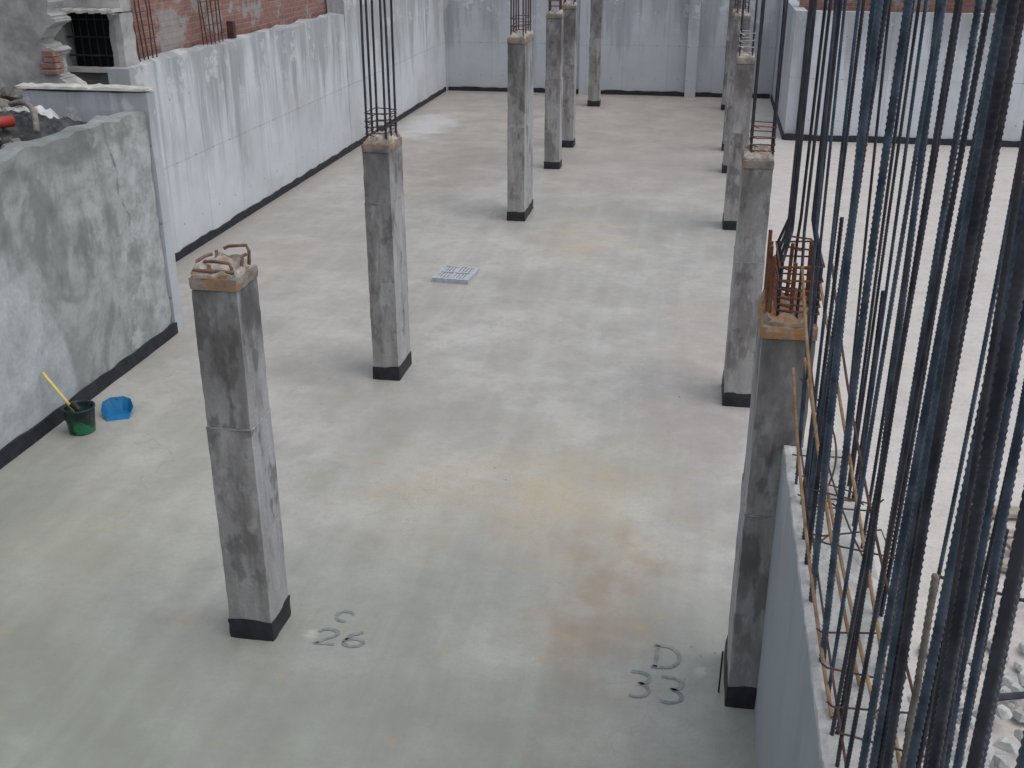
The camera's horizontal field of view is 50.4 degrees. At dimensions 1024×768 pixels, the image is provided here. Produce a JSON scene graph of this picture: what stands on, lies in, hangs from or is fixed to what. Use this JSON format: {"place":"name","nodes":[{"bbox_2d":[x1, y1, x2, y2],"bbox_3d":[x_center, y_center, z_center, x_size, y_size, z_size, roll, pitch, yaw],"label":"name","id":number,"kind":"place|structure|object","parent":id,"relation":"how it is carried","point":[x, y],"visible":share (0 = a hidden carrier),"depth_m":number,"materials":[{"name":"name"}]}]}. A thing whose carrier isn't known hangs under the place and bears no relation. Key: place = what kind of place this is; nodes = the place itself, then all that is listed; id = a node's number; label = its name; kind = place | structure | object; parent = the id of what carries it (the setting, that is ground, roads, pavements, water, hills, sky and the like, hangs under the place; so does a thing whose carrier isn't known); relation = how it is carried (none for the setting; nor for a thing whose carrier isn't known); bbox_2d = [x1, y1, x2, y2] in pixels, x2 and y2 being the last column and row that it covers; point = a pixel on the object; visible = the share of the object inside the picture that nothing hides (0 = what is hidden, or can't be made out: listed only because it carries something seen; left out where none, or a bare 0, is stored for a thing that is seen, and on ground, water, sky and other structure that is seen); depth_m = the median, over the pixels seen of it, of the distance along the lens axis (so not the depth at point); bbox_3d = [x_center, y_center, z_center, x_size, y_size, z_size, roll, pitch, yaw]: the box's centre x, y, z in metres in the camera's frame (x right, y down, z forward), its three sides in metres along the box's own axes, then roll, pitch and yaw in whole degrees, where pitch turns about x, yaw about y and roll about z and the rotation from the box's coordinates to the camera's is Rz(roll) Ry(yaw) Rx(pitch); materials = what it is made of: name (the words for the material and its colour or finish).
{"place":"outdoors","nodes":[
{"label":"outdoors","id":0,"kind":"place"},
{"bbox_2d":[86,13,113,66],"bbox_3d":[-5.367,-4.807,14.282,0.480,2.000,0.030,4,23,9],"label":"dark room end","id":1,"kind":"object","parent":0,"point":[101,42],"visible":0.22,"depth_m":14.40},
{"bbox_2d":[0,88,1023,767],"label":"floor slab","id":2,"kind":"structure","parent":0,"point":[510,512],"depth_m":9.39,"materials":[{"name":"concrete"}]},
{"bbox_2d":[41,372,95,435],"bbox_3d":[-4.152,0.178,10.244,0.418,0.605,0.301,-11,25,-24],"label":"paint bucket","id":3,"kind":"object","parent":2,"relation":"on","point":[79,416],"visible":1,"depth_m":10.25,"materials":[{"name":"plastic"}]},
{"bbox_2d":[0,111,169,450],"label":"plastered retaining wall","id":4,"kind":"structure","parent":2,"relation":"on","point":[84,302],"depth_m":10.64,"materials":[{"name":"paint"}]},
{"bbox_2d":[0,322,177,469],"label":"base membrane","id":5,"kind":"object","parent":2,"relation":"on","point":[14,448],"visible":0.93,"depth_m":11.04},
{"bbox_2d":[22,89,183,331],"bbox_3d":[-4.664,-1.954,12.485,1.496,2.769,0.214,4,23,9],"label":"end return","id":6,"kind":"object","parent":2,"relation":"on","point":[83,105],"visible":0.2,"depth_m":11.97,"materials":[{"name":"grey concrete"}]},
{"bbox_2d":[14,82,154,91],"bbox_3d":[-4.690,-3.266,11.923,1.556,0.053,0.251,4,23,9],"label":"return coping","id":7,"kind":"object","parent":6,"relation":"on","point":[77,86],"visible":1,"depth_m":11.86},
{"bbox_2d":[101,396,133,420],"bbox_3d":[-3.896,0.224,10.739,0.308,0.142,0.349,-7,24,-17],"label":"blue dustpan","id":8,"kind":"object","parent":2,"relation":"on","point":[117,408],"visible":1,"depth_m":10.76,"materials":[{"name":"plastic"}]},
{"bbox_2d":[228,595,290,640],"bbox_3d":[-1.736,1.593,7.510,0.328,0.158,0.355,4,23,9],"label":"base membrane","id":9,"kind":"object","parent":2,"relation":"on","point":[251,629],"visible":0.55,"depth_m":7.36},
{"bbox_2d":[206,410,287,622],"bbox_3d":[-1.736,0.940,7.230,0.304,1.582,0.334,4,23,9],"label":"shaft","id":10,"kind":"object","parent":9,"relation":"on","point":[244,472],"visible":0.88,"depth_m":7.08,"materials":[{"name":"concrete"}]},
{"bbox_2d":[206,409,270,430],"bbox_3d":[-1.737,0.213,6.919,0.305,0.017,0.337,4,23,9],"label":"joint fin","id":11,"kind":"object","parent":10,"relation":"on","point":[241,429],"visible":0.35,"depth_m":6.78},
{"bbox_2d":[192,277,269,429],"bbox_3d":[-1.735,-0.201,6.742,0.296,0.899,0.326,4,23,9],"label":"shaft","id":12,"kind":"object","parent":11,"relation":"on","point":[229,333],"visible":0.9,"depth_m":6.63,"materials":[{"name":"concrete"}]},
{"bbox_2d":[188,251,256,291],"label":"column cap","id":13,"kind":"structure","parent":12,"relation":"on","point":[241,278],"depth_m":6.42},
{"bbox_2d":[192,243,250,274],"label":"bent rusty bars","id":14,"kind":"object","parent":13,"relation":"on","point":[231,271],"visible":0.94,"depth_m":6.44,"materials":[{"name":"metal"}]},
{"bbox_2d":[107,0,445,252],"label":"white retaining wall","id":15,"kind":"structure","parent":2,"relation":"on","point":[246,121],"depth_m":18.58,"materials":[{"name":"concrete"}]},
{"bbox_2d":[107,12,138,66],"bbox_3d":[-5.056,-4.382,14.185,0.218,0.894,0.363,4,23,9],"label":"jamb","id":16,"kind":"object","parent":15,"relation":"attached to","point":[122,39],"visible":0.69,"depth_m":14.04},
{"bbox_2d":[66,13,112,65],"bbox_3d":[-5.477,-4.499,14.173,0.680,0.680,0.040,4,23,9],"label":"window grille","id":17,"kind":"object","parent":16,"relation":"attached to","point":[89,37],"depth_m":14.18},
{"bbox_2d":[62,0,131,11],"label":"lintel","id":18,"kind":"structure","parent":16,"relation":"on","point":[124,5],"depth_m":13.92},
{"bbox_2d":[126,0,157,61],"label":"wall starter bars","id":19,"kind":"object","parent":15,"relation":"attached to","point":[142,25],"depth_m":14.64,"materials":[{"name":"metal"}]},
{"bbox_2d":[197,0,223,44],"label":"wall starter bars","id":20,"kind":"object","parent":15,"relation":"attached to","point":[207,12],"depth_m":16.54,"materials":[{"name":"metal"}]},
{"bbox_2d":[226,21,236,37],"bbox_3d":[-4.479,-5.659,17.365,0.120,0.260,0.100,4,23,9],"label":"steel post stub","id":21,"kind":"object","parent":15,"relation":"on","point":[231,28],"visible":1,"depth_m":17.33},
{"bbox_2d":[175,87,445,261],"bbox_3d":[-3.416,-4.926,22.774,0.056,0.132,17.894,4,23,9],"label":"base membrane","id":22,"kind":"object","parent":2,"relation":"on","point":[209,236],"visible":0.91,"depth_m":19.09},
{"bbox_2d":[312,610,364,646],"bbox_3d":[-1.146,1.682,7.497,0.366,0.001,0.409,4,23,9],"label":"painted grid mark","id":23,"kind":"object","parent":2,"relation":"on","point":[347,638],"visible":1,"depth_m":7.40,"materials":[{"name":"paint"}]},
{"bbox_2d":[372,351,411,380],"bbox_3d":[-1.289,-0.218,11.735,0.306,0.164,0.526,4,23,9],"label":"base membrane","id":24,"kind":"object","parent":2,"relation":"on","point":[390,373],"visible":0.59,"depth_m":11.51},
{"bbox_2d":[364,194,410,367],"bbox_3d":[-1.290,-1.015,11.393,0.285,1.902,0.504,4,23,9],"label":"shaft","id":25,"kind":"object","parent":24,"relation":"on","point":[387,263],"visible":0.92,"depth_m":11.19,"materials":[{"name":"concrete"}]},
{"bbox_2d":[365,193,403,204],"bbox_3d":[-1.289,-1.890,11.019,0.286,0.017,0.508,4,23,9],"label":"joint fin","id":26,"kind":"object","parent":25,"relation":"on","point":[385,203],"visible":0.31,"depth_m":10.80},
{"bbox_2d":[362,144,403,203],"bbox_3d":[-1.289,-2.120,10.921,0.276,0.500,0.495,4,23,9],"label":"shaft","id":27,"kind":"object","parent":26,"relation":"on","point":[383,177],"visible":0.83,"depth_m":10.73,"materials":[{"name":"concrete"}]},
{"bbox_2d":[361,130,401,152],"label":"column cap","id":28,"kind":"structure","parent":27,"relation":"on","point":[378,143],"depth_m":10.60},
{"bbox_2d":[359,0,396,139],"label":"starter bars","id":29,"kind":"object","parent":28,"relation":"on","point":[374,60],"visible":0.75,"depth_m":10.49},
{"bbox_2d":[364,107,397,136],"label":"stirrups","id":30,"kind":"object","parent":28,"relation":"on","point":[382,120],"visible":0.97,"depth_m":10.60,"materials":[{"name":"metal"}]},
{"bbox_2d":[432,265,479,283],"bbox_3d":[-0.762,-1.498,14.852,0.500,0.065,0.600,6,24,13],"label":"drain cover","id":31,"kind":"object","parent":2,"relation":"on","point":[455,274],"visible":1,"depth_m":14.77,"materials":[{"name":"metal"}]},
{"bbox_2d":[507,199,532,220],"bbox_3d":[0.138,-2.885,17.973,0.305,0.160,0.926,4,23,9],"label":"base membrane","id":32,"kind":"object","parent":2,"relation":"on","point":[516,216],"visible":0.54,"depth_m":17.57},
{"bbox_2d":[507,120,532,211],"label":"shaft","id":33,"kind":"object","parent":32,"relation":"on","point":[519,169],"visible":0.83,"depth_m":17.35,"materials":[{"name":"concrete"}]},
{"bbox_2d":[544,159,561,168],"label":"base membrane","id":34,"kind":"object","parent":2,"relation":"on","point":[552,165],"visible":0.8,"depth_m":21.21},
{"bbox_2d":[544,78,562,161],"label":"shaft","id":35,"kind":"object","parent":34,"relation":"on","point":[553,121],"visible":0.94,"depth_m":20.89,"materials":[{"name":"concrete"}]},
{"bbox_2d":[562,138,574,147],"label":"base membrane","id":36,"kind":"object","parent":2,"relation":"on","point":[568,144],"visible":0.66,"depth_m":23.20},
{"bbox_2d":[562,63,576,140],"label":"shaft","id":37,"kind":"object","parent":36,"relation":"on","point":[569,104],"visible":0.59,"depth_m":22.89,"materials":[{"name":"concrete"}]},
{"bbox_2d":[579,0,590,94],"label":"pilaster","id":38,"kind":"object","parent":2,"relation":"on","point":[584,43],"visible":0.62,"depth_m":29.65,"materials":[{"name":"grey concrete"}]},
{"bbox_2d":[587,99,600,106],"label":"base membrane","id":39,"kind":"object","parent":2,"relation":"on","point":[594,103],"visible":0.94,"depth_m":28.27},
{"bbox_2d":[588,38,601,100],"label":"shaft","id":40,"kind":"object","parent":39,"relation":"on","point":[594,74],"visible":0.98,"depth_m":27.95,"materials":[{"name":"concrete"}]},
{"bbox_3d":[2.145,-8.852,27.798,0.307,0.016,0.357,4,23,9],"label":"joint fin","id":41,"kind":"object","parent":40,"relation":"on","visible":0},
{"bbox_2d":[590,0,602,37],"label":"shaft","id":42,"kind":"object","parent":41,"relation":"on","point":[596,17],"visible":1,"depth_m":27.47,"materials":[{"name":"concrete"}]},
{"bbox_2d":[448,86,769,98],"bbox_3d":[2.594,-8.126,30.248,8.944,0.134,0.070,4,23,9],"label":"base membrane","id":43,"kind":"object","parent":2,"relation":"on","point":[612,92],"visible":0.69,"depth_m":30.14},
{"bbox_2d":[445,0,779,97],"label":"retaining wall","id":44,"kind":"structure","parent":2,"relation":"on","point":[644,44],"depth_m":29.74,"materials":[{"name":"grey concrete"}]},
{"bbox_2d":[628,644,684,703],"bbox_3d":[0.948,1.869,7.059,0.348,0.001,0.601,4,23,9],"label":"painted grid mark","id":45,"kind":"object","parent":2,"relation":"on","point":[680,681],"visible":1,"depth_m":7.01,"materials":[{"name":"paint"}]},
{"bbox_2d":[684,0,700,97],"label":"pilaster","id":46,"kind":"object","parent":2,"relation":"on","point":[693,42],"visible":1,"depth_m":29.19,"materials":[{"name":"grey concrete"}]},
{"bbox_2d":[722,162,726,172],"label":"base membrane","id":47,"kind":"object","parent":2,"relation":"on","point":[724,168],"visible":0.29,"depth_m":20.87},
{"bbox_2d":[723,82,733,164],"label":"shaft","id":48,"kind":"object","parent":47,"relation":"on","point":[728,120],"visible":0.38,"depth_m":20.53,"materials":[{"name":"concrete"}]},
{"bbox_3d":[4.217,-5.675,20.373,0.307,0.016,0.356,4,23,9],"label":"joint fin","id":49,"kind":"object","parent":48,"relation":"on","visible":0},
{"bbox_2d":[729,20,749,81],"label":"shaft","id":50,"kind":"object","parent":49,"relation":"on","point":[736,36],"visible":0.62,"depth_m":19.94,"materials":[{"name":"concrete"}]},
{"bbox_2d":[733,9,750,19],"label":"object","id":51,"kind":"structure","parent":50,"relation":"on","point":[737,16],"depth_m":19.77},
{"bbox_2d":[722,212,736,229],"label":"base membrane","id":52,"kind":"object","parent":2,"relation":"on","point":[728,225],"visible":0.54,"depth_m":17.06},
{"bbox_2d":[724,133,748,220],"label":"shaft","id":53,"kind":"object","parent":52,"relation":"on","point":[736,148],"visible":0.57,"depth_m":16.76,"materials":[{"name":"concrete"}]},
{"bbox_3d":[3.497,-3.892,16.717,0.285,0.016,0.506,4,23,9],"label":"joint fin","id":54,"kind":"object","parent":53,"relation":"on","visible":0},
{"bbox_2d":[731,64,754,133],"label":"shaft","id":55,"kind":"object","parent":54,"relation":"on","point":[742,97],"visible":0.93,"depth_m":16.30,"materials":[{"name":"concrete"}]},
{"bbox_2d":[735,50,755,63],"bbox_3d":[3.498,-4.902,16.284,0.293,0.156,0.512,4,23,9],"label":"column top","id":56,"kind":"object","parent":55,"relation":"on","point":[745,58],"depth_m":16.08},
{"bbox_2d":[739,0,757,55],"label":"starter bars","id":57,"kind":"object","parent":56,"relation":"on","point":[742,14],"visible":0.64,"depth_m":16.02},
{"bbox_2d":[722,371,750,407],"bbox_3d":[2.304,0.045,11.124,0.307,0.161,0.574,4,23,9],"label":"base membrane","id":58,"kind":"object","parent":2,"relation":"on","point":[732,399],"visible":0.45,"depth_m":10.88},
{"bbox_2d":[724,248,763,393],"bbox_3d":[2.303,-0.571,10.863,0.284,1.502,0.555,4,23,9],"label":"shaft","id":59,"kind":"object","parent":58,"relation":"on","point":[745,293],"visible":0.82,"depth_m":10.59,"materials":[{"name":"concrete"}]},
{"bbox_2d":[734,246,764,263],"bbox_3d":[2.302,-1.260,10.566,0.288,0.015,0.556,4,23,9],"label":"joint fin","id":60,"kind":"object","parent":59,"relation":"on","point":[746,262],"visible":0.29,"depth_m":10.33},
{"bbox_2d":[735,164,772,262],"bbox_3d":[2.304,-1.671,10.393,0.276,0.889,0.546,4,23,9],"label":"shaft","id":61,"kind":"object","parent":60,"relation":"on","point":[753,212],"visible":0.9,"depth_m":10.15,"materials":[{"name":"concrete"}]},
{"bbox_2d":[741,142,774,168],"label":"column cap","id":62,"kind":"structure","parent":61,"relation":"on","point":[758,160],"depth_m":9.96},
{"bbox_2d":[749,121,776,151],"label":"stirrups","id":63,"kind":"object","parent":62,"relation":"on","point":[764,137],"visible":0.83,"depth_m":10.05,"materials":[{"name":"metal"}]},
{"bbox_2d":[749,0,788,157],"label":"starter bars","id":64,"kind":"object","parent":62,"relation":"on","point":[781,49],"visible":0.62,"depth_m":9.87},
{"bbox_2d":[724,635,756,709],"bbox_3d":[1.518,1.832,6.944,0.317,0.165,0.544,4,23,9],"label":"base membrane","id":65,"kind":"object","parent":2,"relation":"on","point":[743,697],"visible":0.27,"depth_m":6.72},
{"bbox_2d":[727,475,774,687],"bbox_3d":[1.517,1.283,6.710,0.294,1.361,0.524,4,23,9],"label":"shaft","id":66,"kind":"object","parent":65,"relation":"on","point":[753,550],"visible":0.53,"depth_m":6.47,"materials":[{"name":"concrete"}]},
{"bbox_2d":[742,474,775,517],"bbox_3d":[1.517,0.657,6.443,0.296,0.016,0.526,4,23,9],"label":"joint fin","id":67,"kind":"object","parent":66,"relation":"on","point":[744,512],"visible":0.16,"depth_m":6.25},
{"bbox_2d":[744,321,814,516],"bbox_3d":[1.518,0.160,6.229,0.287,1.080,0.516,4,23,9],"label":"shaft","id":68,"kind":"object","parent":67,"relation":"on","point":[771,429],"visible":0.59,"depth_m":5.99,"materials":[{"name":"concrete"}]},
{"bbox_2d":[758,288,817,340],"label":"column cap","id":69,"kind":"structure","parent":68,"relation":"on","point":[781,325],"depth_m":5.78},
{"bbox_2d":[763,230,819,315],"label":"rusty bar stubs","id":70,"kind":"object","parent":69,"relation":"on","point":[769,273],"visible":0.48,"depth_m":5.89,"materials":[{"name":"metal"}]},
{"bbox_2d":[773,236,824,314],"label":"stirrups","id":71,"kind":"object","parent":69,"relation":"on","point":[775,295],"visible":0.72,"depth_m":5.74,"materials":[{"name":"metal"}]},
{"bbox_2d":[775,0,842,322],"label":"starter bars","id":72,"kind":"object","parent":69,"relation":"on","point":[787,231],"visible":0.71,"depth_m":5.60,"materials":[{"name":"metal"}]},
{"bbox_2d":[772,0,807,133],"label":"wall return","id":73,"kind":"object","parent":2,"relation":"on","point":[795,32],"depth_m":23.94,"materials":[{"name":"grey concrete"}]},
{"bbox_2d":[784,133,1019,146],"bbox_3d":[12.974,-4.987,22.891,14.145,0.152,0.079,4,23,9],"label":"base membrane","id":74,"kind":"object","parent":2,"relation":"on","point":[791,136],"visible":0.56,"depth_m":23.64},
{"bbox_2d":[795,10,1023,140],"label":"side retaining wall","id":75,"kind":"structure","parent":2,"relation":"on","point":[1012,131],"depth_m":23.09,"materials":[{"name":"concrete"}]},
{"bbox_2d":[907,637,1023,767],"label":"rubble pile","id":76,"kind":"object","parent":2,"relation":"on","point":[1010,683],"visible":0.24,"depth_m":6.45,"materials":[{"name":"stone"}]},
{"bbox_2d":[940,505,1023,700],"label":"timber offcut pile","id":77,"kind":"object","parent":2,"relation":"on","point":[1013,510],"visible":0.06,"depth_m":8.19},
{"bbox_2d":[986,595,1023,685],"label":"rubble pile","id":78,"kind":"object","parent":2,"relation":"on","point":[1018,665],"visible":0.52,"depth_m":7.06,"materials":[{"name":"stone"}]},
{"bbox_2d":[327,0,799,87],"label":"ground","id":79,"kind":"structure","parent":0,"point":[328,4],"depth_m":60.97,"materials":[{"name":"concrete"}]},
{"bbox_2d":[125,0,327,59],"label":"old brick wall","id":80,"kind":"structure","parent":79,"relation":"on","point":[176,25],"depth_m":16.82,"materials":[{"name":"brick"}]},
{"bbox_2d":[754,445,922,767],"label":"shear wall","id":81,"kind":"structure","parent":0,"point":[792,722],"depth_m":4.88,"materials":[{"name":"concrete"}]},
{"bbox_2d":[792,0,1023,767],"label":"shear wall rebar","id":82,"kind":"object","parent":81,"relation":"on","point":[932,714],"visible":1,"depth_m":3.12,"materials":[{"name":"metal"}]},
{"bbox_2d":[799,0,997,81],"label":"brick boundary wall","id":83,"kind":"structure","parent":0,"point":[898,5],"depth_m":23.75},
{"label":"earth embankment","id":84,"kind":"structure","parent":0,"visible":0},
{"bbox_2d":[0,137,20,149],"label":"rubble pile","id":85,"kind":"object","parent":84,"relation":"on","point":[12,140],"visible":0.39,"depth_m":10.36,"materials":[{"name":"stone"}]},
{"bbox_2d":[0,115,15,127],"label":"red plastic pipe","id":86,"kind":"object","parent":85,"relation":"on","point":[7,121],"visible":1,"depth_m":10.48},
{"bbox_2d":[0,106,29,111],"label":"plastic sheet","id":87,"kind":"object","parent":84,"relation":"on","point":[22,108],"visible":0.21,"depth_m":11.59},
{"bbox_2d":[8,99,39,132],"bbox_3d":[-4.877,-2.724,10.944,0.145,0.195,1.366,-14,27,-29],"label":"grey hose","id":88,"kind":"object","parent":84,"relation":"on","point":[33,112],"visible":1,"depth_m":10.79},
{"bbox_2d":[0,0,87,99],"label":"broken masonry pier","id":89,"kind":"structure","parent":84,"relation":"on","point":[29,30],"depth_m":13.18,"materials":[{"name":"concrete"}]},
{"bbox_2d":[39,51,63,74],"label":"exposed bricks","id":90,"kind":"object","parent":89,"relation":"attached to","point":[55,64],"visible":1,"depth_m":13.16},
{"bbox_2d":[0,110,87,147],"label":"black tarpaulin","id":91,"kind":"object","parent":84,"relation":"on","point":[22,129],"visible":0.6,"depth_m":10.93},
{"bbox_2d":[35,105,59,118],"bbox_3d":[-4.905,-2.763,11.398,0.320,0.307,0.400,4,23,9],"label":"white plastic sheet","id":92,"kind":"object","parent":84,"relation":"on","point":[49,113],"visible":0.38,"depth_m":11.32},
{"bbox_2d":[0,86,99,107],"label":"rubble pile","id":93,"kind":"object","parent":84,"relation":"on","point":[11,91],"visible":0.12,"depth_m":12.78,"materials":[{"name":"stone"}]},
{"bbox_2d":[70,72,108,84],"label":"wall","id":94,"kind":"structure","parent":84,"relation":"on","point":[90,78],"depth_m":14.31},
{"bbox_2d":[54,13,77,65],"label":"wall","id":95,"kind":"structure","parent":94,"relation":"on","point":[63,33],"depth_m":14.28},
{"bbox_2d":[62,8,122,13],"bbox_3d":[-6.139,-4.779,13.899,2.365,0.049,0.268,4,23,9],"label":"tiled ledge","id":96,"kind":"object","parent":95,"relation":"attached to","point":[89,10],"visible":0.5,"depth_m":13.67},
{"bbox_2d":[71,12,92,65],"bbox_3d":[-6.189,-5.095,14.955,1.390,2.000,1.190,4,23,9],"label":"dark room","id":97,"kind":"object","parent":94,"relation":"on","point":[84,32],"depth_m":14.44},
{"bbox_2d":[67,66,110,72],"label":"sill","id":98,"kind":"structure","parent":94,"relation":"on","point":[94,69],"depth_m":14.13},
{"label":"base membrane","id":99,"kind":"object","parent":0,"visible":0},
{"bbox_2d":[722,67,729,143],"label":"shaft","id":100,"kind":"object","parent":99,"relation":"on","point":[728,76],"visible":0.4,"depth_m":22.55,"materials":[{"name":"concrete"}]},
{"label":"base membrane","id":101,"kind":"object","parent":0,"visible":0},
{"bbox_2d":[722,41,729,104],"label":"shaft","id":102,"kind":"object","parent":101,"relation":"on","point":[725,70],"visible":0.43,"depth_m":27.41,"materials":[{"name":"concrete"}]},
{"bbox_3d":[5.523,-8.621,27.255,0.305,0.017,0.360,4,23,9],"label":"joint fin","id":103,"kind":"object","parent":102,"relation":"on","visible":0},
{"bbox_2d":[727,0,741,39],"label":"shaft","id":104,"kind":"object","parent":103,"relation":"on","point":[731,5],"visible":0.45,"depth_m":26.89,"materials":[{"name":"concrete"}]},
{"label":"joint fin","id":105,"kind":"object","parent":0,"visible":0},
{"bbox_2d":[507,38,533,126],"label":"shaft","id":106,"kind":"object","parent":105,"relation":"on","point":[520,73],"visible":0.95,"depth_m":16.84,"materials":[{"name":"concrete"}]},
{"bbox_2d":[510,0,530,35],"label":"starter bars","id":107,"kind":"object","parent":106,"relation":"on","point":[515,10],"visible":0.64,"depth_m":16.65,"materials":[{"name":"metal"}]},
{"bbox_2d":[507,29,533,43],"bbox_3d":[0.138,-5.415,16.892,0.292,0.160,0.912,4,23,9],"label":"column top","id":108,"kind":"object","parent":106,"relation":"on","point":[517,37],"depth_m":16.52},
{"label":"joint fin","id":109,"kind":"object","parent":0,"visible":0},
{"bbox_2d":[546,17,563,78],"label":"shaft","id":110,"kind":"object","parent":109,"relation":"on","point":[554,44],"visible":0.98,"depth_m":20.37,"materials":[{"name":"concrete"}]},
{"bbox_2d":[546,9,563,17],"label":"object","id":111,"kind":"structure","parent":110,"relation":"on","point":[555,13],"depth_m":20.13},
{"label":"joint fin","id":112,"kind":"object","parent":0,"visible":0},
{"bbox_2d":[563,8,577,64],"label":"shaft","id":113,"kind":"object","parent":112,"relation":"on","point":[570,39],"visible":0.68,"depth_m":22.36,"materials":[{"name":"concrete"}]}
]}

